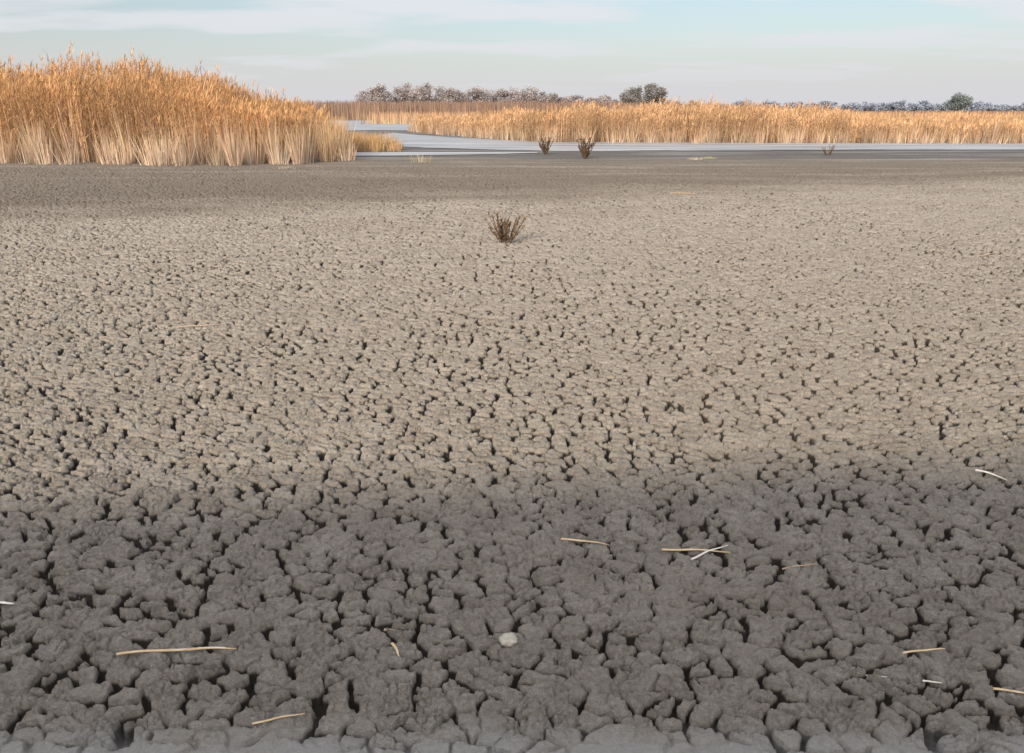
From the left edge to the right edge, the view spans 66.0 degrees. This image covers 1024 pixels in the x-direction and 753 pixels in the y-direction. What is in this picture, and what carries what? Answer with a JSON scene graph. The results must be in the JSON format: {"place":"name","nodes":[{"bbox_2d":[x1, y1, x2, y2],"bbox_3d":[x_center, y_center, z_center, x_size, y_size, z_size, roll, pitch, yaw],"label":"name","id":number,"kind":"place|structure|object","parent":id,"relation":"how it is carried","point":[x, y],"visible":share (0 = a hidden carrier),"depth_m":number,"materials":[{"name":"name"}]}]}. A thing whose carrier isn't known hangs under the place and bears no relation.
{"place":"outdoors","nodes":[
{"label":"outdoors","id":0,"kind":"place"},
{"bbox_2d":[75,120,434,129],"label":"pond water","id":1,"kind":"structure","parent":0,"point":[376,126],"depth_m":82.50,"materials":[{"name":"grey liquid"}]},
{"bbox_2d":[318,152,536,155],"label":"pond water","id":2,"kind":"structure","parent":0,"point":[400,153],"depth_m":30.61,"materials":[{"name":"grey liquid"}]},
{"bbox_2d":[0,111,1023,752],"bbox_3d":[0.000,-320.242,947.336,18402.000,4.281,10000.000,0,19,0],"label":"cracked mud ground","id":3,"kind":"structure","parent":0,"point":[426,413],"depth_m":3.89,"materials":[{"name":"grey soil"}]},
{"bbox_2d":[0,601,13,604],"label":"dry reed stalk","id":4,"kind":"object","parent":3,"relation":"on","point":[4,602],"visible":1,"depth_m":2.68,"materials":[{"name":"plant"}]},
{"bbox_2d":[116,647,236,655],"bbox_3d":[-1.042,0.853,2.455,0.359,0.013,0.019,-2,19,-6],"label":"dry reed stalk","id":5,"kind":"object","parent":3,"relation":"on","point":[150,650],"visible":1,"depth_m":2.45,"materials":[{"name":"beige plant"}]},
{"bbox_2d":[0,39,356,166],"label":"reed bed","id":6,"kind":"object","parent":3,"relation":"on","point":[115,119],"visible":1,"depth_m":25.48,"materials":[{"name":"beige plant"}]},
{"bbox_2d":[252,713,304,724],"bbox_3d":[-0.645,0.946,2.182,0.142,0.018,0.010,-3,19,-10],"label":"dry reed stalk","id":7,"kind":"object","parent":3,"relation":"on","point":[263,721],"visible":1,"depth_m":2.18,"materials":[{"name":"beige plant"}]},
{"bbox_2d":[346,130,404,151],"bbox_3d":[-6.114,-10.107,33.638,3.213,0.842,3.705,0,19,0],"label":"reed patch","id":8,"kind":"object","parent":3,"relation":"on","point":[375,143],"visible":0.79,"depth_m":32.70,"materials":[{"name":"beige plant"}]},
{"bbox_2d":[391,642,398,655],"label":"dry reed stalk","id":9,"kind":"object","parent":3,"relation":"on","point":[395,647],"visible":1,"depth_m":2.46,"materials":[{"name":"beige plant"}]},
{"bbox_2d":[410,153,432,162],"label":"pale grass tuft","id":10,"kind":"object","parent":3,"relation":"on","point":[421,159],"visible":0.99,"depth_m":25.50,"materials":[{"name":"beige plant"}]},
{"bbox_2d":[352,82,616,105],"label":"distant tree row","id":11,"kind":"object","parent":3,"relation":"on","point":[378,94],"visible":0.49,"depth_m":368.25,"materials":[{"name":"brown plant"}]},
{"bbox_2d":[484,211,526,243],"bbox_3d":[-0.080,-1.884,10.004,0.514,0.406,0.477,-17,25,-41],"label":"dried weed","id":12,"kind":"object","parent":3,"relation":"on","point":[504,236],"visible":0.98,"depth_m":10.00,"materials":[{"name":"brown plant"}]},
{"bbox_2d":[499,633,516,647],"bbox_3d":[-0.012,0.829,2.490,0.058,0.037,0.062,0,19,0],"label":"shell","id":13,"kind":"object","parent":3,"relation":"on","point":[509,640],"visible":1,"depth_m":2.47,"materials":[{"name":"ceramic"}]},
{"bbox_2d":[11,99,1023,111],"bbox_3d":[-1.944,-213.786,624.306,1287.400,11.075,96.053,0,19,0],"label":"distant tree row","id":14,"kind":"object","parent":3,"relation":"on","point":[923,105],"visible":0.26,"depth_m":599.08,"materials":[{"name":"grey plant"}]},
{"bbox_2d":[538,136,552,153],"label":"dried weed","id":15,"kind":"object","parent":3,"relation":"on","point":[544,147],"visible":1,"depth_m":30.31,"materials":[{"name":"brown plant"}]},
{"bbox_2d":[561,538,608,544],"bbox_3d":[0.281,0.638,3.045,0.186,0.008,0.016,4,19,13],"label":"dry reed stalk","id":16,"kind":"object","parent":3,"relation":"on","point":[578,540],"visible":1,"depth_m":3.05,"materials":[{"name":"beige plant"}]},
{"bbox_2d":[576,136,596,158],"bbox_3d":[2.628,-7.988,27.461,0.654,0.816,0.737,-4,19,-12],"label":"dried weed","id":17,"kind":"object","parent":3,"relation":"on","point":[584,148],"visible":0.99,"depth_m":27.47,"materials":[{"name":"brown plant"}]},
{"bbox_2d":[616,82,698,105],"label":"distant tree row","id":18,"kind":"object","parent":3,"relation":"on","point":[633,95],"visible":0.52,"depth_m":374.17,"materials":[{"name":"grey plant"}]},
{"bbox_2d":[358,94,1023,143],"bbox_3d":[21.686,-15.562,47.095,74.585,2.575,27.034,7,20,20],"label":"reed bed","id":19,"kind":"object","parent":3,"relation":"on","point":[705,125],"visible":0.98,"depth_m":42.23,"materials":[{"name":"beige plant"}]},
{"bbox_2d":[662,548,730,552],"bbox_3d":[0.700,0.660,2.996,0.260,0.019,0.019,0,19,-1],"label":"dry reed stalk","id":20,"kind":"object","parent":3,"relation":"on","point":[691,550],"visible":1,"depth_m":2.99,"materials":[{"name":"beige plant"}]},
{"bbox_2d":[691,545,727,559],"bbox_3d":[0.747,0.663,2.987,0.214,0.022,0.017,-14,23,-36],"label":"dry reed stalk","id":21,"kind":"object","parent":3,"relation":"on","point":[699,555],"visible":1,"depth_m":2.97,"materials":[{"name":"plant"}]},
{"bbox_2d":[782,563,817,569],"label":"dry reed stalk","id":22,"kind":"object","parent":3,"relation":"on","point":[798,566],"visible":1,"depth_m":2.90,"materials":[{"name":"brown plant"}]},
{"bbox_2d":[822,145,834,154],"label":"dried weed","id":23,"kind":"object","parent":3,"relation":"on","point":[830,152],"visible":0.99,"depth_m":29.60,"materials":[{"name":"brown plant"}]},
{"bbox_2d":[903,648,944,653],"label":"dry reed stalk","id":24,"kind":"object","parent":3,"relation":"on","point":[905,652],"visible":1,"depth_m":2.45,"materials":[{"name":"beige plant"}]},
{"bbox_2d":[922,680,941,683],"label":"dry reed stalk","id":25,"kind":"object","parent":3,"relation":"on","point":[931,681],"visible":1,"depth_m":2.33,"materials":[{"name":"plant"}]},
{"bbox_2d":[944,92,973,110],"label":"distant tree","id":26,"kind":"object","parent":3,"relation":"on","point":[957,101],"visible":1,"depth_m":469.94,"materials":[{"name":"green plant"}]},
{"bbox_2d":[975,469,1006,479],"bbox_3d":[2.208,0.449,3.636,0.136,0.040,0.035,5,19,14],"label":"dry reed stalk","id":27,"kind":"object","parent":3,"relation":"on","point":[977,470],"visible":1,"depth_m":3.64,"materials":[{"name":"plant"}]},
{"bbox_2d":[993,687,1023,693],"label":"dry reed stalk","id":28,"kind":"object","parent":3,"relation":"on","point":[1008,690],"visible":1,"depth_m":2.28,"materials":[{"name":"beige plant"}]},
{"bbox_2d":[0,0,1023,110],"label":"sky","id":29,"kind":"structure","parent":0,"point":[782,51],"materials":[{"name":"blue"}]},
{"bbox_2d":[36,99,1023,119],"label":"marsh reed field","id":30,"kind":"structure","parent":0,"point":[346,110],"depth_m":149.07,"materials":[{"name":"brown plant"}]},
{"bbox_2d":[367,133,1023,150],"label":"pond water","id":31,"kind":"structure","parent":0,"point":[412,140],"depth_m":37.62,"materials":[{"name":"grey liquid"}]}
]}

